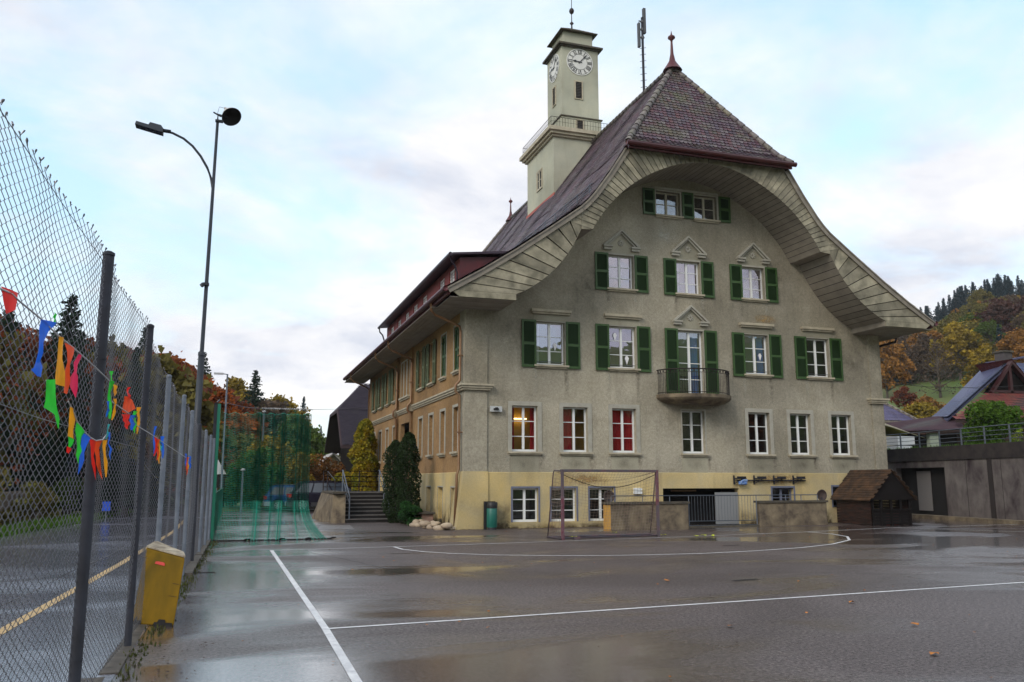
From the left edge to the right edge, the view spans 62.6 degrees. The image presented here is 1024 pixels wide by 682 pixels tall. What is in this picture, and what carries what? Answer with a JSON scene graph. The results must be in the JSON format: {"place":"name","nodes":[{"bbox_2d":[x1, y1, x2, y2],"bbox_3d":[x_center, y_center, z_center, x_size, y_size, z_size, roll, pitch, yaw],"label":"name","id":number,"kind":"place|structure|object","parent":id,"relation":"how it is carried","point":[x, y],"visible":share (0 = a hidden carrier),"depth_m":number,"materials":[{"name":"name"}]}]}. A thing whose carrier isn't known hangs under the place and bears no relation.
{"place":"outdoors","nodes":[
{"label":"outdoors","id":0,"kind":"place"},
{"bbox_2d":[0,507,133,536],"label":"roadside grass","id":1,"kind":"structure","parent":0,"point":[32,527],"depth_m":30.99,"materials":[{"name":"plant"}]},
{"bbox_2d":[0,504,207,681],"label":"road","id":2,"kind":"structure","parent":0,"point":[108,678],"depth_m":12.62,"materials":[{"name":"asphalt"}]},
{"bbox_2d":[0,504,184,635],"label":"yellow edge line","id":3,"kind":"object","parent":2,"relation":"on","point":[27,617],"visible":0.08,"depth_m":11.66,"materials":[{"name":"paint"}]},
{"bbox_2d":[6,358,997,680],"bbox_3d":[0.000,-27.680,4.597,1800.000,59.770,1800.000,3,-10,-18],"label":"hill terrain","id":4,"kind":"structure","parent":0,"point":[944,398],"depth_m":151.41,"materials":[{"name":"green plant"}]},
{"bbox_2d":[0,466,13,524],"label":"roadside bush","id":5,"kind":"object","parent":4,"relation":"on","point":[3,482],"visible":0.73,"depth_m":29.75,"materials":[{"name":"green plant"}]},
{"bbox_2d":[0,309,38,472],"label":"tree","id":6,"kind":"object","parent":4,"relation":"on","point":[9,320],"visible":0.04,"depth_m":51.98,"materials":[{"name":"green plant"}]},
{"bbox_2d":[0,351,42,491],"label":"conifer tree","id":7,"kind":"object","parent":4,"relation":"on","point":[7,435],"visible":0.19,"depth_m":44.20,"materials":[{"name":"green plant"}]},
{"bbox_2d":[0,491,42,524],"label":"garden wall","id":8,"kind":"structure","parent":4,"relation":"on","point":[9,495],"depth_m":34.58,"materials":[{"name":"stone"}]},
{"bbox_2d":[0,325,59,486],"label":"deciduous tree","id":9,"kind":"object","parent":4,"relation":"on","point":[12,403],"visible":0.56,"depth_m":36.86,"materials":[{"name":"brown plant"}]},
{"bbox_2d":[0,480,61,523],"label":"roadside bush","id":10,"kind":"object","parent":4,"relation":"on","point":[37,500],"visible":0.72,"depth_m":34.81,"materials":[{"name":"green plant"}]},
{"bbox_2d":[11,325,56,437],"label":"deciduous tree","id":11,"kind":"object","parent":4,"relation":"on","point":[35,348],"visible":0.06,"depth_m":56.59,"materials":[{"name":"orange plant"}]},
{"bbox_2d":[0,318,70,489],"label":"deciduous tree","id":12,"kind":"object","parent":4,"relation":"on","point":[61,414],"visible":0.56,"depth_m":36.79,"materials":[{"name":"orange plant"}]},
{"bbox_2d":[19,337,91,515],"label":"conifer tree","id":13,"kind":"object","parent":4,"relation":"on","point":[50,463],"visible":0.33,"depth_m":42.18,"materials":[{"name":"green plant"}]},
{"bbox_2d":[29,294,94,470],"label":"conifer tree","id":14,"kind":"object","parent":4,"relation":"on","point":[50,365],"visible":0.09,"depth_m":54.90,"materials":[{"name":"green plant"}]},
{"bbox_2d":[43,476,84,513],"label":"roadside bush","id":15,"kind":"object","parent":4,"relation":"on","point":[67,492],"visible":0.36,"depth_m":40.17,"materials":[{"name":"green plant"}]},
{"bbox_2d":[41,356,127,457],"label":"deciduous tree","id":16,"kind":"object","parent":4,"relation":"on","point":[88,408],"visible":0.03,"depth_m":53.75,"materials":[{"name":"orange plant"}]},
{"bbox_2d":[55,370,156,511],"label":"conifer tree","id":17,"kind":"object","parent":4,"relation":"on","point":[116,380],"visible":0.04,"depth_m":43.43,"materials":[{"name":"green plant"}]},
{"bbox_2d":[81,337,132,375],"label":"deciduous tree","id":18,"kind":"object","parent":4,"relation":"on","point":[118,350],"visible":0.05,"depth_m":58.26,"materials":[{"name":"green plant"}]},
{"bbox_2d":[72,353,182,515],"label":"conifer tree","id":19,"kind":"object","parent":4,"relation":"on","point":[120,459],"visible":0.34,"depth_m":40.94,"materials":[{"name":"green plant"}]},
{"bbox_2d":[74,345,238,513],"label":"deciduous tree","id":20,"kind":"object","parent":4,"relation":"on","point":[183,385],"visible":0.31,"depth_m":43.94,"materials":[{"name":"brown plant"}]},
{"bbox_2d":[89,351,237,510],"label":"deciduous tree","id":21,"kind":"object","parent":4,"relation":"on","point":[230,451],"visible":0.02,"depth_m":49.54,"materials":[{"name":"orange plant"}]},
{"bbox_2d":[214,372,227,487],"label":"street lamp","id":22,"kind":"object","parent":4,"relation":"on","point":[223,447],"visible":0.79,"depth_m":42.47,"materials":[{"name":"metal"}]},
{"bbox_2d":[205,387,262,465],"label":"deciduous tree","id":23,"kind":"object","parent":4,"relation":"on","point":[220,394],"visible":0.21,"depth_m":79.40,"materials":[{"name":"orange plant"}]},
{"bbox_2d":[225,376,256,402],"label":"deciduous tree","id":24,"kind":"object","parent":4,"relation":"on","point":[237,385],"visible":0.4,"depth_m":132.63,"materials":[{"name":"plant"}]},
{"bbox_2d":[215,384,268,435],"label":"deciduous tree","id":25,"kind":"object","parent":4,"relation":"on","point":[242,403],"visible":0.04,"depth_m":90.79,"materials":[{"name":"red plant"}]},
{"bbox_2d":[218,432,268,506],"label":"deciduous tree","id":26,"kind":"object","parent":4,"relation":"on","point":[243,444],"visible":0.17,"depth_m":57.48,"materials":[{"name":"green plant"}]},
{"bbox_2d":[240,370,264,415],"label":"conifer tree","id":27,"kind":"object","parent":4,"relation":"on","point":[254,398],"visible":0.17,"depth_m":124.51,"materials":[{"name":"green plant"}]},
{"bbox_2d":[223,446,286,508],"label":"green bush","id":28,"kind":"object","parent":4,"relation":"on","point":[248,493],"visible":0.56,"depth_m":53.22,"materials":[{"name":"green plant"}]},
{"bbox_2d":[234,432,293,506],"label":"deciduous tree","id":29,"kind":"object","parent":4,"relation":"on","point":[267,440],"visible":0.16,"depth_m":56.81,"materials":[{"name":"orange plant"}]},
{"bbox_2d":[251,400,289,440],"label":"deciduous tree","id":30,"kind":"object","parent":4,"relation":"on","point":[275,404],"visible":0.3,"depth_m":113.33,"materials":[{"name":"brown plant"}]},
{"bbox_2d":[266,393,310,421],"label":"deciduous tree","id":31,"kind":"object","parent":4,"relation":"on","point":[290,403],"visible":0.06,"depth_m":129.19,"materials":[{"name":"plant"}]},
{"bbox_2d":[268,451,315,506],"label":"green bush","id":32,"kind":"object","parent":4,"relation":"on","point":[278,460],"visible":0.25,"depth_m":55.44,"materials":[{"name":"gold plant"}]},
{"bbox_2d":[274,409,329,458],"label":"deciduous tree","id":33,"kind":"object","parent":4,"relation":"on","point":[315,441],"visible":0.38,"depth_m":90.05,"materials":[{"name":"green plant"}]},
{"bbox_2d":[308,453,345,480],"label":"autumn bush","id":34,"kind":"object","parent":4,"relation":"on","point":[332,470],"visible":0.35,"depth_m":57.69,"materials":[{"name":"orange plant"}]},
{"bbox_2d":[879,339,916,398],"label":"deciduous tree","id":35,"kind":"object","parent":4,"relation":"on","point":[889,362],"visible":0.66,"depth_m":150.00,"materials":[{"name":"orange plant"}]},
{"bbox_2d":[889,385,918,407],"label":"deciduous tree","id":36,"kind":"object","parent":4,"relation":"on","point":[903,395],"visible":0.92,"depth_m":135.75,"materials":[{"name":"red plant"}]},
{"bbox_2d":[893,348,928,384],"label":"deciduous tree","id":37,"kind":"object","parent":4,"relation":"on","point":[910,354],"visible":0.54,"depth_m":160.76,"materials":[{"name":"brown plant"}]},
{"bbox_2d":[900,401,939,418],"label":"deciduous tree","id":38,"kind":"object","parent":4,"relation":"on","point":[920,410],"visible":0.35,"depth_m":106.25,"materials":[{"name":"plant"}]},
{"bbox_2d":[910,333,935,380],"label":"deciduous tree","id":39,"kind":"object","parent":4,"relation":"on","point":[922,340],"visible":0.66,"depth_m":160.89,"materials":[{"name":"brown plant"}]},
{"bbox_2d":[911,394,945,414],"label":"deciduous tree","id":40,"kind":"object","parent":4,"relation":"on","point":[924,398],"visible":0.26,"depth_m":116.16,"materials":[{"name":"orange plant"}]},
{"bbox_2d":[907,339,965,397],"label":"deciduous tree","id":41,"kind":"object","parent":4,"relation":"on","point":[938,367],"visible":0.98,"depth_m":143.64,"materials":[{"name":"brown plant"}]},
{"bbox_2d":[925,319,988,379],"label":"deciduous tree","id":42,"kind":"object","parent":4,"relation":"on","point":[957,336],"visible":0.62,"depth_m":154.83,"materials":[{"name":"plant"}]},
{"bbox_2d":[960,345,994,393],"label":"deciduous tree","id":43,"kind":"object","parent":4,"relation":"on","point":[981,355],"visible":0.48,"depth_m":131.34,"materials":[{"name":"plant"}]},
{"bbox_2d":[960,287,996,312],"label":"deciduous tree","id":44,"kind":"object","parent":4,"relation":"on","point":[979,294],"visible":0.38,"depth_m":221.43,"materials":[{"name":"green plant"}]},
{"bbox_2d":[967,319,1005,347],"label":"deciduous tree","id":45,"kind":"object","parent":4,"relation":"on","point":[987,329],"visible":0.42,"depth_m":161.78,"materials":[{"name":"green plant"}]},
{"bbox_2d":[973,299,1020,326],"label":"deciduous tree","id":46,"kind":"object","parent":4,"relation":"on","point":[999,311],"visible":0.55,"depth_m":169.77,"materials":[{"name":"brown plant"}]},
{"bbox_2d":[992,327,1023,364],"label":"deciduous tree","id":47,"kind":"object","parent":4,"relation":"on","point":[1014,341],"visible":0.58,"depth_m":137.40,"materials":[{"name":"orange plant"}]},
{"bbox_2d":[0,0,1023,454],"label":"sky","id":48,"kind":"structure","parent":0,"point":[373,142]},
{"bbox_2d":[111,509,1023,681],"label":"school yard","id":49,"kind":"structure","parent":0,"point":[266,616],"depth_m":11.44,"materials":[{"name":"asphalt"}]},
{"bbox_2d":[81,538,210,681],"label":"fence kerb","id":50,"kind":"structure","parent":49,"relation":"on","point":[113,666],"depth_m":8.54,"materials":[{"name":"concrete"}]},
{"bbox_2d":[0,99,215,681],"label":"chain link fence","id":51,"kind":"object","parent":50,"relation":"on","point":[86,543],"visible":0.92,"depth_m":6.46,"materials":[{"name":"metal"}]},
{"bbox_2d":[0,286,190,478],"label":"pennant string","id":52,"kind":"object","parent":51,"relation":"attached to","point":[62,374],"visible":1,"depth_m":5.39,"materials":[{"name":"multicoloured"}]},
{"bbox_2d":[135,107,240,559],"bbox_3d":[-7.385,-0.439,18.547,2.233,10.405,0.483,3,-10,-18],"label":"tall lamp post","id":53,"kind":"object","parent":50,"relation":"on","point":[230,116],"visible":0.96,"depth_m":18.86,"materials":[{"name":"metal"}]},
{"bbox_2d":[133,541,184,626],"bbox_3d":[-4.304,2.940,10.267,0.914,0.923,0.560,-6,-11,30],"label":"crash mat block","id":54,"kind":"object","parent":49,"relation":"on","point":[163,568],"depth_m":10.12,"materials":[{"name":"yellow plastic"}]},
{"bbox_2d":[112,540,218,681],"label":"moss along kerb","id":55,"kind":"structure","parent":49,"relation":"on","point":[181,594],"depth_m":9.52,"materials":[{"name":"plant"}]},
{"bbox_2d":[207,400,220,540],"bbox_3d":[-8.642,3.741,24.434,0.180,4.086,0.181,3,-10,-18],"label":"net post","id":56,"kind":"object","parent":49,"relation":"on","point":[216,419],"visible":0.69,"depth_m":24.50,"materials":[{"name":"teal"}]},
{"bbox_2d":[213,401,371,541],"bbox_3d":[-6.809,4.851,37.290,3.423,6.003,26.633,0,-9,0],"label":"ball net","id":57,"kind":"object","parent":56,"relation":"hanging from","point":[294,469],"visible":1,"depth_m":24.47,"materials":[{"name":"teal"}]},
{"bbox_2d":[214,488,222,533],"bbox_3d":[-11.998,6.752,34.522,0.054,1.350,21.700,3,-10,-18],"label":"fence","id":58,"kind":"object","parent":49,"relation":"on","point":[219,500],"visible":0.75,"depth_m":31.75,"materials":[{"name":"teal"}]},
{"bbox_2d":[262,485,294,509],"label":"parked car","id":59,"kind":"object","parent":49,"relation":"on","point":[284,489],"visible":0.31,"depth_m":48.27,"materials":[{"name":"blue"}]},
{"bbox_2d":[286,480,351,511],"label":"parked car","id":60,"kind":"object","parent":49,"relation":"on","point":[314,490],"visible":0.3,"depth_m":46.66,"materials":[{"name":"black"}]},
{"bbox_2d":[324,383,369,470],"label":"chalet barn","id":61,"kind":"structure","parent":49,"relation":"on","point":[348,414],"depth_m":63.68,"materials":[{"name":"wood"}]},
{"bbox_2d":[312,470,411,522],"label":"entrance stairs","id":62,"kind":"structure","parent":49,"relation":"on","point":[342,506],"depth_m":35.67,"materials":[{"name":"grey"}]},
{"bbox_2d":[347,418,379,490],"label":"hornbeam hedge","id":63,"kind":"object","parent":49,"relation":"on","point":[365,456],"visible":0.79,"depth_m":46.91,"materials":[{"name":"yellow plant"}]},
{"bbox_2d":[381,439,404,522],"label":"thuja column","id":64,"kind":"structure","parent":49,"relation":"on","point":[391,514],"depth_m":34.48,"materials":[{"name":"green plant"}]},
{"bbox_2d":[392,432,421,523],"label":"thuja column","id":65,"kind":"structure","parent":49,"relation":"on","point":[408,442],"depth_m":33.44,"materials":[{"name":"green plant"}]},
{"bbox_2d":[398,501,422,525],"bbox_3d":[-3.906,6.624,32.370,1.020,1.024,1.334,3,-10,-18],"label":"juniper bush","id":66,"kind":"object","parent":49,"relation":"on","point":[406,513],"visible":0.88,"depth_m":32.01,"materials":[{"name":"green plant"}]},
{"bbox_2d":[483,501,497,529],"bbox_3d":[-0.736,6.124,29.579,0.455,0.970,0.395,3,-10,-18],"label":"litter bin","id":67,"kind":"object","parent":49,"relation":"on","point":[490,516],"visible":1,"depth_m":29.46,"materials":[{"name":"teal"}]},
{"bbox_2d":[144,522,1017,681],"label":"dark leaf litter","id":68,"kind":"object","parent":49,"relation":"on","point":[370,594],"visible":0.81,"depth_m":12.30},
{"bbox_2d":[547,469,659,539],"bbox_3d":[2.911,4.947,25.698,3.688,2.020,0.999,4,-10,-23],"label":"football goal","id":69,"kind":"object","parent":49,"relation":"on","point":[561,474],"visible":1,"depth_m":25.54,"materials":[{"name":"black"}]},
{"bbox_2d":[247,524,1023,681],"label":"court markings","id":70,"kind":"object","parent":49,"relation":"on","point":[353,675],"visible":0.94,"depth_m":11.41,"materials":[{"name":"white paint"}]},
{"bbox_2d":[343,0,937,529],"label":"school building","id":71,"kind":"structure","parent":49,"relation":"on","point":[677,284],"depth_m":33.89,"materials":[{"name":"grey"}]},
{"bbox_2d":[437,408,445,456],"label":"window","id":72,"kind":"structure","parent":71,"relation":"in","point":[439,454],"depth_m":33.23,"materials":[{"name":"white paint"}]},
{"bbox_2d":[508,401,542,454],"bbox_3d":[0.427,3.218,31.058,1.320,1.961,0.505,3,-10,-18],"label":"window","id":73,"kind":"structure","parent":71,"relation":"in","point":[523,404],"depth_m":31.09,"materials":[{"name":"white paint"}]},
{"bbox_2d":[511,486,539,521],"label":"window","id":74,"kind":"structure","parent":71,"relation":"in","point":[523,488],"depth_m":30.57,"materials":[{"name":"white paint"}]},
{"bbox_2d":[534,320,568,368],"bbox_3d":[1.425,0.139,31.901,1.380,1.851,0.505,3,-10,-18],"label":"window","id":75,"kind":"structure","parent":71,"relation":"in","point":[539,365],"depth_m":31.93,"materials":[{"name":"glass"}]},
{"bbox_2d":[550,486,577,521],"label":"window","id":76,"kind":"structure","parent":71,"relation":"in","point":[570,487],"depth_m":31.07,"materials":[{"name":"white paint"}]},
{"bbox_2d":[559,402,592,455],"bbox_3d":[2.337,3.320,31.677,1.320,1.961,0.504,3,-10,-18],"label":"window","id":77,"kind":"structure","parent":71,"relation":"in","point":[566,439],"depth_m":31.71,"materials":[{"name":"white paint"}]},
{"bbox_2d":[588,486,615,520],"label":"window","id":78,"kind":"structure","parent":71,"relation":"in","point":[589,487],"depth_m":31.46,"materials":[{"name":"white paint"}]},
{"bbox_2d":[607,252,637,292],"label":"window","id":79,"kind":"structure","parent":71,"relation":"in","point":[619,289],"depth_m":33.33,"materials":[{"name":"white paint"}]},
{"bbox_2d":[608,325,640,371],"bbox_3d":[4.265,0.292,32.823,1.380,1.851,0.505,3,-10,-18],"label":"window","id":80,"kind":"structure","parent":71,"relation":"in","point":[616,361],"depth_m":32.90,"materials":[{"name":"white paint"}]},
{"bbox_2d":[608,404,641,455],"bbox_3d":[4.246,3.423,32.296,1.320,1.961,0.505,3,-10,-18],"label":"window","id":81,"kind":"structure","parent":71,"relation":"in","point":[620,421],"depth_m":32.40,"materials":[{"name":"white paint"}]},
{"bbox_2d":[655,189,683,219],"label":"window","id":82,"kind":"structure","parent":71,"relation":"in","point":[665,215],"depth_m":34.48,"materials":[{"name":"beige paint"}]},
{"bbox_2d":[674,258,704,297],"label":"window","id":83,"kind":"structure","parent":71,"relation":"in","point":[690,284],"depth_m":34.36,"materials":[{"name":"white paint"}]},
{"bbox_2d":[677,328,705,392],"bbox_3d":[7.087,0.861,33.734,1.290,2.675,0.383,3,-10,-18],"label":"balcony door","id":84,"kind":"structure","parent":71,"relation":"in","point":[691,347],"depth_m":33.88,"materials":[{"name":"white paint"}]},
{"bbox_2d":[681,409,709,456],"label":"window","id":85,"kind":"structure","parent":71,"relation":"in","point":[684,453],"depth_m":33.24,"materials":[{"name":"white paint"}]},
{"bbox_2d":[693,193,720,223],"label":"window","id":86,"kind":"structure","parent":71,"relation":"in","point":[702,219],"depth_m":35.02,"materials":[{"name":"beige paint"}]},
{"bbox_2d":[740,264,769,302],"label":"window","id":87,"kind":"structure","parent":71,"relation":"in","point":[751,299],"depth_m":35.21,"materials":[{"name":"white paint"}]},
{"bbox_2d":[744,333,773,377],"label":"window","id":88,"kind":"structure","parent":71,"relation":"in","point":[758,339],"depth_m":34.83,"materials":[{"name":"white paint"}]},
{"bbox_2d":[744,408,775,457],"bbox_3d":[9.970,3.718,34.072,1.320,1.961,0.350,3,-10,-18],"label":"window","id":89,"kind":"structure","parent":71,"relation":"in","point":[762,411],"depth_m":34.11,"materials":[{"name":"white paint"}]},
{"bbox_2d":[733,475,805,483],"bbox_3d":[10.345,5.546,33.667,3.330,0.350,0.225,3,-10,-18],"label":"ski rack","id":90,"kind":"object","parent":71,"relation":"attached to","point":[773,480],"visible":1,"depth_m":33.66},
{"bbox_2d":[771,486,795,499],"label":"window","id":91,"kind":"structure","parent":71,"relation":"in","point":[780,488],"depth_m":33.99,"materials":[{"name":"white paint"}]},
{"bbox_2d":[786,409,817,457],"bbox_3d":[11.851,3.820,34.682,1.320,1.961,0.350,3,-10,-18],"label":"window","id":92,"kind":"structure","parent":71,"relation":"in","point":[797,412],"depth_m":34.73,"materials":[{"name":"white paint"}]},
{"bbox_2d":[806,337,834,380],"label":"window","id":93,"kind":"structure","parent":71,"relation":"in","point":[816,377],"depth_m":35.66,"materials":[{"name":"white paint"}]},
{"bbox_2d":[827,411,857,457],"bbox_3d":[13.780,3.923,35.308,1.320,1.961,0.350,3,-10,-18],"label":"window","id":94,"kind":"structure","parent":71,"relation":"in","point":[837,414],"depth_m":35.35,"materials":[{"name":"white paint"}]},
{"bbox_2d":[602,501,689,528],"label":"wall","id":95,"kind":"structure","parent":49,"relation":"on","point":[673,514],"depth_m":30.33,"materials":[{"name":"concrete"}]},
{"bbox_2d":[611,494,817,527],"bbox_3d":[7.705,6.343,31.500,8.834,1.167,0.300,3,-10,-18],"label":"metal railing","id":96,"kind":"object","parent":49,"relation":"on","point":[737,525],"visible":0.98,"depth_m":31.48,"materials":[{"name":"metal"}]},
{"bbox_2d":[715,492,738,523],"bbox_3d":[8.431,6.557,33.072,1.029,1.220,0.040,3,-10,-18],"label":"utility cabinet","id":97,"kind":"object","parent":49,"relation":"on","point":[720,513],"depth_m":33.05,"materials":[{"name":"grey"}]},
{"bbox_2d":[754,500,827,525],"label":"wall","id":98,"kind":"structure","parent":49,"relation":"on","point":[788,512],"depth_m":32.31,"materials":[{"name":"concrete"}]},
{"bbox_2d":[830,469,916,524],"bbox_3d":[14.412,6.210,33.645,2.280,2.132,2.410,3,-10,-18],"label":"wooden playhouse","id":99,"kind":"object","parent":49,"relation":"on","point":[860,495],"visible":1,"depth_m":32.91,"materials":[{"name":"brown wood"}]},
{"bbox_2d":[887,441,1023,524],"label":"retaining wall","id":100,"kind":"structure","parent":49,"relation":"on","point":[978,482],"depth_m":36.75,"materials":[{"name":"concrete"}]},
{"bbox_2d":[886,423,1023,448],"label":"terrace railing","id":101,"kind":"object","parent":100,"relation":"on","point":[960,437],"visible":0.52,"depth_m":37.51,"materials":[{"name":"metal"}]},
{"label":"terrace ground","id":102,"kind":"structure","parent":0,"visible":0},
{"bbox_2d":[883,403,917,422],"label":"tiled house","id":103,"kind":"structure","parent":102,"relation":"on","point":[892,413],"depth_m":62.47,"materials":[{"name":"beige paint"}]},
{"bbox_2d":[886,436,914,448],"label":"water container","id":104,"kind":"object","parent":102,"relation":"on","point":[897,441],"visible":0.46,"depth_m":44.27,"materials":[{"name":"grey plastic"}]},
{"bbox_2d":[885,423,923,445],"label":"mossy hut","id":105,"kind":"object","parent":102,"relation":"on","point":[889,429],"visible":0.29,"depth_m":46.99,"materials":[{"name":"beige paint"}]},
{"bbox_2d":[886,414,962,447],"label":"corrugated shed","id":106,"kind":"structure","parent":102,"relation":"on","point":[933,424],"depth_m":54.95,"materials":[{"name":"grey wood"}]},
{"bbox_2d":[920,350,1023,444],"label":"timber farmhouse","id":107,"kind":"object","parent":102,"relation":"on","point":[1003,369],"visible":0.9,"depth_m":60.57,"materials":[{"name":"brown wood"}]},
{"bbox_2d":[961,399,1023,443],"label":"terrace tree","id":108,"kind":"object","parent":102,"relation":"on","point":[984,412],"visible":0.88,"depth_m":50.23,"materials":[{"name":"green plant"}]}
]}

